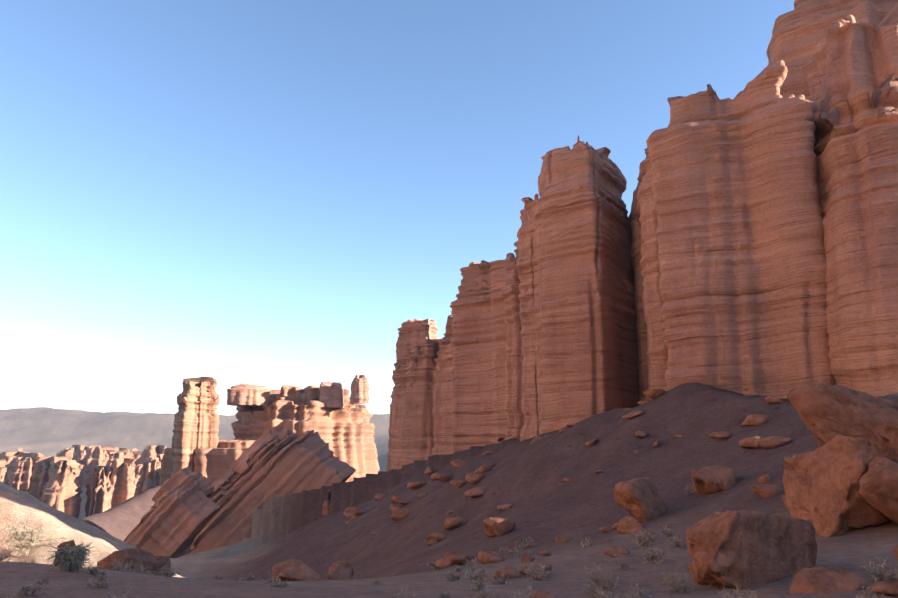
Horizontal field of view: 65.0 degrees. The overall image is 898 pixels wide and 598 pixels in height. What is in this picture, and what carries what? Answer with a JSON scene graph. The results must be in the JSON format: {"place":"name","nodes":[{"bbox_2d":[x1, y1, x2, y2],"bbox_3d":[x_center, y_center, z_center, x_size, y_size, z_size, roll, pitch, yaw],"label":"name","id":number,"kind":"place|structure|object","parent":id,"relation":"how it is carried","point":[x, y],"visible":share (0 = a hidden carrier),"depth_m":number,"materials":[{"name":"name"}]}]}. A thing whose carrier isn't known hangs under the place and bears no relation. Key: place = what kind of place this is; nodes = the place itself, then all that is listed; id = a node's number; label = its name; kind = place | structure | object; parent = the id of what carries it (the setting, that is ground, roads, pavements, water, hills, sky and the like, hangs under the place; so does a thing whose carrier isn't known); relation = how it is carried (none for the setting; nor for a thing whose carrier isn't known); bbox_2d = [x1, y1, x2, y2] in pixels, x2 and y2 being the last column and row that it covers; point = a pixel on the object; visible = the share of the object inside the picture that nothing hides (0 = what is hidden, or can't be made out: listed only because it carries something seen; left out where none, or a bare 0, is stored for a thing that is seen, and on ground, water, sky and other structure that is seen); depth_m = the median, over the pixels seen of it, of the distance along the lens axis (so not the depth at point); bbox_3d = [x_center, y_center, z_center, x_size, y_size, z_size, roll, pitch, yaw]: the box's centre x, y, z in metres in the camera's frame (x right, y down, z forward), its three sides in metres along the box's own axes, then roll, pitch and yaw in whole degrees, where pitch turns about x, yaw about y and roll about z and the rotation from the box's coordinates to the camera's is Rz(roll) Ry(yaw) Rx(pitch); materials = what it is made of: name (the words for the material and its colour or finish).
{"place":"outdoors","nodes":[
{"label":"outdoors","id":0,"kind":"place"},
{"bbox_2d":[0,459,8,485],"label":"cliff","id":1,"kind":"structure","parent":0,"point":[3,474],"depth_m":657.64,"materials":[{"name":"stone"}]},
{"bbox_2d":[0,448,29,466],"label":"cliff","id":2,"kind":"structure","parent":0,"point":[9,456],"depth_m":917.02,"materials":[{"name":"stone"}]},
{"bbox_2d":[6,453,43,492],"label":"cliff","id":3,"kind":"structure","parent":0,"point":[21,470],"depth_m":754.26,"materials":[{"name":"stone"}]},
{"bbox_2d":[27,456,67,499],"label":"cliff","id":4,"kind":"structure","parent":0,"point":[39,478],"depth_m":638.12,"materials":[{"name":"stone"}]},
{"bbox_2d":[40,460,82,518],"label":"cliff","id":5,"kind":"structure","parent":0,"point":[61,490],"depth_m":579.08,"materials":[{"name":"stone"}]},
{"bbox_2d":[56,445,84,459],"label":"cliff","id":6,"kind":"structure","parent":0,"point":[67,452],"depth_m":1440.22,"materials":[{"name":"stone"}]},
{"bbox_2d":[72,446,87,461],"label":"cliff","id":7,"kind":"structure","parent":0,"point":[79,454],"depth_m":1277.76,"materials":[{"name":"stone"}]},
{"bbox_2d":[77,460,96,486],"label":"cliff","id":8,"kind":"structure","parent":0,"point":[85,477],"depth_m":1100.99,"materials":[{"name":"stone"}]},
{"bbox_2d":[85,465,113,516],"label":"cliff","id":9,"kind":"structure","parent":0,"point":[99,487],"depth_m":593.48,"materials":[{"name":"stone"}]},
{"bbox_2d":[82,446,117,470],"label":"cliff","id":10,"kind":"structure","parent":0,"point":[94,456],"depth_m":1134.38,"materials":[{"name":"stone"}]},
{"bbox_2d":[106,448,129,465],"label":"cliff","id":11,"kind":"structure","parent":0,"point":[123,453],"depth_m":992.96,"materials":[{"name":"stone"}]},
{"bbox_2d":[109,458,135,507],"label":"cliff","id":12,"kind":"structure","parent":0,"point":[122,476],"depth_m":618.05,"materials":[{"name":"stone"}]},
{"bbox_2d":[130,448,142,466],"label":"cliff","id":13,"kind":"structure","parent":0,"point":[135,453],"depth_m":1258.94,"materials":[{"name":"stone"}]},
{"bbox_2d":[134,464,142,495],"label":"cliff","id":14,"kind":"structure","parent":0,"point":[137,470],"depth_m":852.02,"materials":[{"name":"stone"}]},
{"bbox_2d":[135,457,161,494],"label":"cliff","id":15,"kind":"structure","parent":0,"point":[149,472],"depth_m":742.14,"materials":[{"name":"stone"}]},
{"bbox_2d":[135,445,165,464],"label":"cliff","id":16,"kind":"structure","parent":0,"point":[151,451],"depth_m":1049.76,"materials":[{"name":"stone"}]},
{"bbox_2d":[158,454,163,467],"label":"cliff","id":17,"kind":"structure","parent":0,"point":[160,456],"depth_m":932.75,"materials":[{"name":"stone"}]},
{"bbox_2d":[0,0,794,414],"label":"sky","id":18,"kind":"structure","parent":0,"point":[232,192],"materials":[{"name":"blue"}]},
{"bbox_2d":[0,383,897,597],"bbox_3d":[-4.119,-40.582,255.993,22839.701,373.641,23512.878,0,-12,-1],"label":"terrain","id":19,"kind":"structure","parent":0,"point":[525,478],"depth_m":52.18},
{"bbox_2d":[0,521,69,555],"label":"shrub","id":20,"kind":"object","parent":19,"relation":"on","point":[23,533],"depth_m":50.07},
{"bbox_2d":[53,540,75,564],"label":"boulder","id":21,"kind":"object","parent":19,"relation":"on","point":[63,544],"visible":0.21,"depth_m":33.16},
{"bbox_2d":[46,541,95,572],"bbox_3d":[-11.206,7.750,20.950,1.358,1.151,1.507,0,-12,-1],"label":"bush","id":22,"kind":"object","parent":19,"relation":"on","point":[78,553],"depth_m":20.70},
{"bbox_2d":[97,548,166,573],"bbox_3d":[-13.200,11.126,29.617,1.581,1.390,2.852,-6,-13,26],"label":"boulder","id":23,"kind":"object","parent":19,"relation":"on","point":[140,556],"visible":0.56,"depth_m":28.91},
{"bbox_2d":[152,555,170,574],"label":"boulder","id":24,"kind":"object","parent":19,"relation":"on","point":[167,563],"visible":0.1,"depth_m":30.25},
{"bbox_2d":[124,481,219,557],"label":"slab","id":25,"kind":"structure","parent":19,"relation":"on","point":[174,521],"depth_m":133.80,"materials":[{"name":"red stone"}]},
{"bbox_2d":[152,467,213,501],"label":"slab","id":26,"kind":"structure","parent":19,"relation":"on","point":[185,476],"depth_m":142.16,"materials":[{"name":"red stone"}]},
{"bbox_2d":[170,376,219,478],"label":"rock pillar","id":27,"kind":"structure","parent":19,"relation":"on","point":[196,421],"depth_m":266.50,"materials":[{"name":"stone"}]},
{"bbox_2d":[159,440,255,485],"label":"rock formation","id":28,"kind":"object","parent":19,"relation":"on","point":[211,465],"visible":0.31,"depth_m":260.70,"materials":[{"name":"stone"}]},
{"bbox_2d":[190,427,355,553],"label":"slab","id":29,"kind":"structure","parent":19,"relation":"on","point":[268,464],"depth_m":160.25,"materials":[{"name":"red stone"}]},
{"bbox_2d":[272,559,322,581],"bbox_3d":[-5.895,10.773,27.619,2.018,0.961,1.911,3,-12,-13],"label":"flat boulder","id":30,"kind":"object","parent":19,"relation":"on","point":[293,570],"visible":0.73,"depth_m":27.15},
{"bbox_2d":[231,385,379,481],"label":"mesa","id":31,"kind":"structure","parent":19,"relation":"on","point":[346,432],"depth_m":305.13,"materials":[{"name":"stone"}]},
{"bbox_2d":[227,383,270,406],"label":"mesa hoodoo","id":32,"kind":"object","parent":31,"relation":"on","point":[245,395],"visible":1,"depth_m":305.60,"materials":[{"name":"red stone"}]},
{"bbox_2d":[319,382,343,407],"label":"mesa hoodoo","id":33,"kind":"object","parent":31,"relation":"on","point":[331,394],"visible":0.96,"depth_m":303.57,"materials":[{"name":"red stone"}]},
{"bbox_2d":[349,375,369,403],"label":"rock pillar","id":34,"kind":"structure","parent":31,"relation":"on","point":[360,388],"depth_m":301.04,"materials":[{"name":"red stone"}]},
{"bbox_2d":[322,500,330,515],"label":"boulder","id":35,"kind":"object","parent":19,"relation":"on","point":[326,508],"visible":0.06,"depth_m":134.84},
{"bbox_2d":[325,561,353,580],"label":"flat boulder","id":36,"kind":"object","parent":19,"relation":"on","point":[341,570],"visible":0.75,"depth_m":29.30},
{"bbox_2d":[343,508,354,515],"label":"scree rock","id":37,"kind":"object","parent":19,"relation":"on","point":[348,510],"visible":0.52,"depth_m":107.21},
{"bbox_2d":[344,512,353,518],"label":"scree rock","id":38,"kind":"object","parent":19,"relation":"on","point":[348,515],"visible":0.38,"depth_m":105.84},
{"bbox_2d":[354,510,366,515],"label":"scree rock","id":39,"kind":"object","parent":19,"relation":"on","point":[359,513],"visible":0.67,"depth_m":95.81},
{"bbox_2d":[374,493,387,499],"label":"scree rock","id":40,"kind":"object","parent":19,"relation":"on","point":[379,496],"visible":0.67,"depth_m":107.70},
{"bbox_2d":[390,504,401,510],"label":"scree rock","id":41,"kind":"object","parent":19,"relation":"on","point":[393,507],"visible":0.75,"depth_m":79.79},
{"bbox_2d":[391,496,408,503],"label":"scree rock","id":42,"kind":"object","parent":19,"relation":"on","point":[395,499],"visible":0.85,"depth_m":80.04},
{"bbox_2d":[392,510,408,514],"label":"scree rock","id":43,"kind":"object","parent":19,"relation":"on","point":[397,511],"visible":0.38,"depth_m":72.41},
{"bbox_2d":[391,512,410,520],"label":"scree rock","id":44,"kind":"object","parent":19,"relation":"on","point":[396,517],"visible":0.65,"depth_m":71.84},
{"bbox_2d":[386,339,441,470],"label":"cliff","id":45,"kind":"structure","parent":19,"relation":"on","point":[411,429],"depth_m":148.93,"materials":[{"name":"red stone"}]},
{"bbox_2d":[396,318,438,360],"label":"cliff block","id":46,"kind":"structure","parent":45,"relation":"on","point":[415,332],"depth_m":158.08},
{"bbox_2d":[407,482,426,489],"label":"scree rock","id":47,"kind":"object","parent":19,"relation":"on","point":[413,485],"visible":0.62,"depth_m":94.02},
{"bbox_2d":[417,493,426,497],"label":"scree rock","id":48,"kind":"object","parent":19,"relation":"on","point":[421,495],"visible":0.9,"depth_m":79.62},
{"bbox_2d":[424,467,432,473],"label":"scree rock","id":49,"kind":"object","parent":19,"relation":"on","point":[428,470],"visible":1,"depth_m":107.57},
{"bbox_2d":[427,539,437,545],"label":"rock","id":50,"kind":"object","parent":19,"relation":"on","point":[431,542],"visible":0.79,"depth_m":51.69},
{"bbox_2d":[426,534,443,541],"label":"rock","id":51,"kind":"object","parent":19,"relation":"on","point":[438,538],"visible":0.69,"depth_m":52.72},
{"bbox_2d":[430,473,444,480],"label":"scree rock","id":52,"kind":"object","parent":19,"relation":"on","point":[433,476],"visible":0.5,"depth_m":92.25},
{"bbox_2d":[432,532,447,538],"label":"rock","id":53,"kind":"object","parent":19,"relation":"on","point":[443,535],"visible":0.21,"depth_m":53.85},
{"bbox_2d":[431,314,455,455],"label":"rock pillar","id":54,"kind":"structure","parent":19,"relation":"on","point":[443,413],"depth_m":139.40,"materials":[{"name":"red stone"}]},
{"bbox_2d":[434,557,453,567],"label":"rock","id":55,"kind":"object","parent":19,"relation":"on","point":[443,562],"visible":0.56,"depth_m":36.98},
{"bbox_2d":[435,474,453,481],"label":"scree rock","id":56,"kind":"object","parent":19,"relation":"on","point":[444,478],"visible":0.92,"depth_m":82.25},
{"bbox_2d":[7,563,883,597],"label":"bushes","id":57,"kind":"object","parent":19,"relation":"on","point":[595,578],"visible":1,"depth_m":15.59,"materials":[{"name":"plant"}]},
{"bbox_2d":[0,454,897,595],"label":"bushes","id":58,"kind":"object","parent":19,"relation":"on","point":[641,537],"visible":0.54,"depth_m":22.44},
{"bbox_2d":[444,551,460,557],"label":"rock","id":59,"kind":"object","parent":19,"relation":"on","point":[447,554],"visible":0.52,"depth_m":37.91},
{"bbox_2d":[444,517,467,529],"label":"scree rock","id":60,"kind":"object","parent":19,"relation":"on","point":[451,523],"visible":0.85,"depth_m":55.56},
{"bbox_2d":[450,480,466,488],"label":"scree rock","id":61,"kind":"object","parent":19,"relation":"on","point":[458,484],"visible":0.81,"depth_m":68.69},
{"bbox_2d":[450,459,466,468],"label":"scree rock","id":62,"kind":"object","parent":19,"relation":"on","point":[457,463],"visible":0.73,"depth_m":91.17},
{"bbox_2d":[449,554,473,565],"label":"rock","id":63,"kind":"object","parent":19,"relation":"on","point":[458,559],"visible":0.77,"depth_m":34.15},
{"bbox_2d":[465,473,482,482],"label":"scree rock","id":64,"kind":"object","parent":19,"relation":"on","point":[473,478],"visible":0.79,"depth_m":66.09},
{"bbox_2d":[464,487,486,496],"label":"scree rock","id":65,"kind":"object","parent":19,"relation":"on","point":[477,491],"visible":0.88,"depth_m":60.71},
{"bbox_2d":[450,255,512,453],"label":"cliff","id":66,"kind":"structure","parent":19,"relation":"on","point":[479,328],"depth_m":123.92,"materials":[{"name":"red stone"}]},
{"bbox_2d":[479,464,491,472],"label":"scree rock","id":67,"kind":"object","parent":19,"relation":"on","point":[485,468],"visible":0.9,"depth_m":69.46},
{"bbox_2d":[478,550,504,563],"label":"rock","id":68,"kind":"object","parent":19,"relation":"on","point":[486,557],"visible":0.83,"depth_m":31.45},
{"bbox_2d":[482,517,515,536],"bbox_3d":[3.117,14.214,43.906,2.078,1.202,1.755,0,-12,2],"label":"boulder","id":69,"kind":"object","parent":19,"relation":"on","point":[495,526],"visible":0.96,"depth_m":43.37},
{"bbox_2d":[497,504,512,509],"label":"rock","id":70,"kind":"object","parent":19,"relation":"on","point":[504,507],"visible":0.9,"depth_m":53.69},
{"bbox_2d":[493,566,520,578],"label":"rock","id":71,"kind":"object","parent":19,"relation":"on","point":[511,572],"visible":0.88,"depth_m":22.06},
{"bbox_2d":[501,241,524,439],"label":"rock pillar","id":72,"kind":"structure","parent":19,"relation":"on","point":[511,292],"depth_m":115.28,"materials":[{"name":"red stone"}]},
{"bbox_2d":[521,555,534,562],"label":"rock","id":73,"kind":"object","parent":19,"relation":"on","point":[527,558],"visible":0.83,"depth_m":28.44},
{"bbox_2d":[519,562,551,575],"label":"rock","id":74,"kind":"object","parent":19,"relation":"on","point":[548,566],"visible":0.44,"depth_m":23.22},
{"bbox_2d":[530,435,541,443],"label":"boulder","id":75,"kind":"object","parent":19,"relation":"on","point":[537,437],"visible":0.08,"depth_m":75.09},
{"bbox_2d":[529,590,557,597],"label":"rock","id":76,"kind":"object","parent":19,"relation":"on","point":[539,594],"visible":0.88,"depth_m":14.04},
{"bbox_2d":[540,551,551,555],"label":"rock","id":77,"kind":"object","parent":19,"relation":"on","point":[546,553],"visible":0.9,"depth_m":30.57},
{"bbox_2d":[555,536,568,541],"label":"rock","id":78,"kind":"object","parent":19,"relation":"on","point":[560,539],"visible":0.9,"depth_m":36.03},
{"bbox_2d":[534,135,639,433],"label":"cliff","id":79,"kind":"structure","parent":19,"relation":"on","point":[588,363],"depth_m":93.64,"materials":[{"name":"red stone"}]},
{"bbox_2d":[516,193,542,440],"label":"rock pillar","id":80,"kind":"structure","parent":79,"relation":"attached to","point":[527,270],"depth_m":97.64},
{"bbox_2d":[584,438,597,445],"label":"scree rock","id":81,"kind":"object","parent":19,"relation":"on","point":[591,443],"visible":1,"depth_m":58.64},
{"bbox_2d":[599,526,612,531],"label":"rock","id":82,"kind":"object","parent":19,"relation":"on","point":[606,529],"visible":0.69,"depth_m":35.40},
{"bbox_2d":[603,546,629,556],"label":"rock","id":83,"kind":"object","parent":19,"relation":"on","point":[615,551],"visible":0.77,"depth_m":26.47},
{"bbox_2d":[612,521,641,529],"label":"rock","id":84,"kind":"object","parent":19,"relation":"on","point":[615,526],"visible":0.27,"depth_m":33.70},
{"bbox_2d":[617,516,644,533],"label":"rock","id":85,"kind":"object","parent":19,"relation":"on","point":[630,524],"visible":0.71,"depth_m":33.16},
{"bbox_2d":[622,410,645,418],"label":"scree rock","id":86,"kind":"object","parent":19,"relation":"on","point":[633,414],"visible":0.65,"depth_m":58.69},
{"bbox_2d":[629,182,647,400],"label":"cliff recess","id":87,"kind":"object","parent":19,"relation":"on","point":[636,257],"visible":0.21,"depth_m":96.51,"materials":[{"name":"red stone"}]},
{"bbox_2d":[614,477,667,521],"bbox_3d":[9.650,10.359,36.099,3.196,2.363,2.142,10,-15,-40],"label":"boulder","id":88,"kind":"object","parent":19,"relation":"on","point":[640,499],"visible":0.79,"depth_m":35.40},
{"bbox_2d":[635,431,647,436],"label":"scree rock","id":89,"kind":"object","parent":19,"relation":"on","point":[641,433],"visible":1,"depth_m":53.75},
{"bbox_2d":[637,400,649,404],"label":"scree rock","id":90,"kind":"object","parent":19,"relation":"on","point":[641,402],"visible":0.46,"depth_m":66.14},
{"bbox_2d":[635,147,668,400],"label":"cliff","id":91,"kind":"structure","parent":19,"relation":"on","point":[656,359],"depth_m":84.47,"materials":[{"name":"red stone"}]},
{"bbox_2d":[642,389,666,398],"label":"scree rock","id":92,"kind":"object","parent":19,"relation":"on","point":[652,393],"visible":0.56,"depth_m":61.59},
{"bbox_2d":[654,441,660,447],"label":"rock","id":93,"kind":"object","parent":19,"relation":"on","point":[656,444],"visible":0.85,"depth_m":52.22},
{"bbox_2d":[691,465,735,494],"bbox_3d":[13.859,9.412,36.721,2.281,1.782,1.955,-24,-8,2],"label":"boulder","id":94,"kind":"object","parent":19,"relation":"on","point":[710,479],"visible":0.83,"depth_m":36.26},
{"bbox_2d":[709,431,726,437],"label":"rock","id":95,"kind":"object","parent":19,"relation":"on","point":[712,434],"visible":0.46,"depth_m":48.23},
{"bbox_2d":[714,431,730,437],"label":"scree rock","id":96,"kind":"object","parent":19,"relation":"on","point":[722,434],"visible":1,"depth_m":46.94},
{"bbox_2d":[739,436,762,448],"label":"rock","id":97,"kind":"object","parent":19,"relation":"on","point":[752,442],"visible":0.71,"depth_m":42.12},
{"bbox_2d":[685,510,817,588],"bbox_3d":[8.068,6.703,18.331,3.719,2.388,2.739,5,-8,3],"label":"boulder","id":98,"kind":"object","parent":19,"relation":"on","point":[745,549],"visible":0.85,"depth_m":17.86,"materials":[{"name":"stone"}]},
{"bbox_2d":[744,392,759,396],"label":"scree rock","id":99,"kind":"object","parent":19,"relation":"on","point":[754,394],"visible":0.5,"depth_m":54.85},
{"bbox_2d":[741,414,770,425],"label":"scree rock","id":100,"kind":"object","parent":19,"relation":"on","point":[754,419],"visible":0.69,"depth_m":47.20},
{"bbox_2d":[756,474,770,481],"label":"rock","id":101,"kind":"object","parent":19,"relation":"on","point":[765,478],"visible":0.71,"depth_m":34.43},
{"bbox_2d":[749,484,780,497],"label":"rock","id":102,"kind":"object","parent":19,"relation":"on","point":[765,490],"visible":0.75,"depth_m":31.81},
{"bbox_2d":[765,396,782,402],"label":"rock","id":103,"kind":"object","parent":19,"relation":"on","point":[771,399],"visible":0.98,"depth_m":49.68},
{"bbox_2d":[760,436,791,448],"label":"rock","id":104,"kind":"object","parent":19,"relation":"on","point":[769,442],"visible":0.9,"depth_m":41.06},
{"bbox_2d":[782,495,787,507],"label":"rock","id":105,"kind":"object","parent":19,"relation":"on","point":[784,499],"visible":0.23,"depth_m":28.53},
{"bbox_2d":[788,567,866,593],"bbox_3d":[8.453,6.555,15.867,1.521,0.849,1.393,0,-4,-29],"label":"boulder","id":106,"kind":"object","parent":19,"relation":"on","point":[820,580],"visible":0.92,"depth_m":15.73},
{"bbox_2d":[782,435,890,536],"bbox_3d":[12.853,6.322,23.756,3.496,3.210,2.271,-24,-24,37],"label":"boulder","id":107,"kind":"object","parent":19,"relation":"on","point":[821,489],"visible":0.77,"depth_m":23.28,"materials":[{"name":"stone"}]},
{"bbox_2d":[787,383,897,456],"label":"boulder","id":108,"kind":"object","parent":19,"relation":"on","point":[827,413],"visible":0.67,"depth_m":26.51,"materials":[{"name":"stone"}]},
{"bbox_2d":[859,456,897,523],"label":"boulder","id":109,"kind":"object","parent":19,"relation":"on","point":[878,489],"visible":1,"depth_m":21.44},
{"bbox_2d":[869,580,897,596],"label":"rock","id":110,"kind":"object","parent":19,"relation":"on","point":[887,587],"visible":0.92,"depth_m":13.82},
{"bbox_2d":[884,432,897,462],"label":"boulder","id":111,"kind":"object","parent":19,"relation":"on","point":[892,452],"visible":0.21,"depth_m":23.36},
{"bbox_2d":[892,544,897,560],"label":"boulder","id":112,"kind":"object","parent":19,"relation":"on","point":[895,550],"visible":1,"depth_m":13.90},
{"bbox_2d":[646,60,834,397],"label":"cliff","id":113,"kind":"structure","parent":0,"point":[739,233],"depth_m":62.68,"materials":[{"name":"red stone"}]},
{"bbox_2d":[766,0,897,96],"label":"cliff","id":114,"kind":"structure","parent":0,"point":[800,30],"depth_m":81.40,"materials":[{"name":"red stone"}]},
{"bbox_2d":[802,3,897,134],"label":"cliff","id":115,"kind":"structure","parent":114,"relation":"attached to","point":[851,53],"depth_m":69.23,"materials":[{"name":"red stone"}]},
{"bbox_2d":[814,72,897,396],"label":"cliff","id":116,"kind":"structure","parent":0,"point":[856,143],"depth_m":55.15,"materials":[{"name":"red stone"}]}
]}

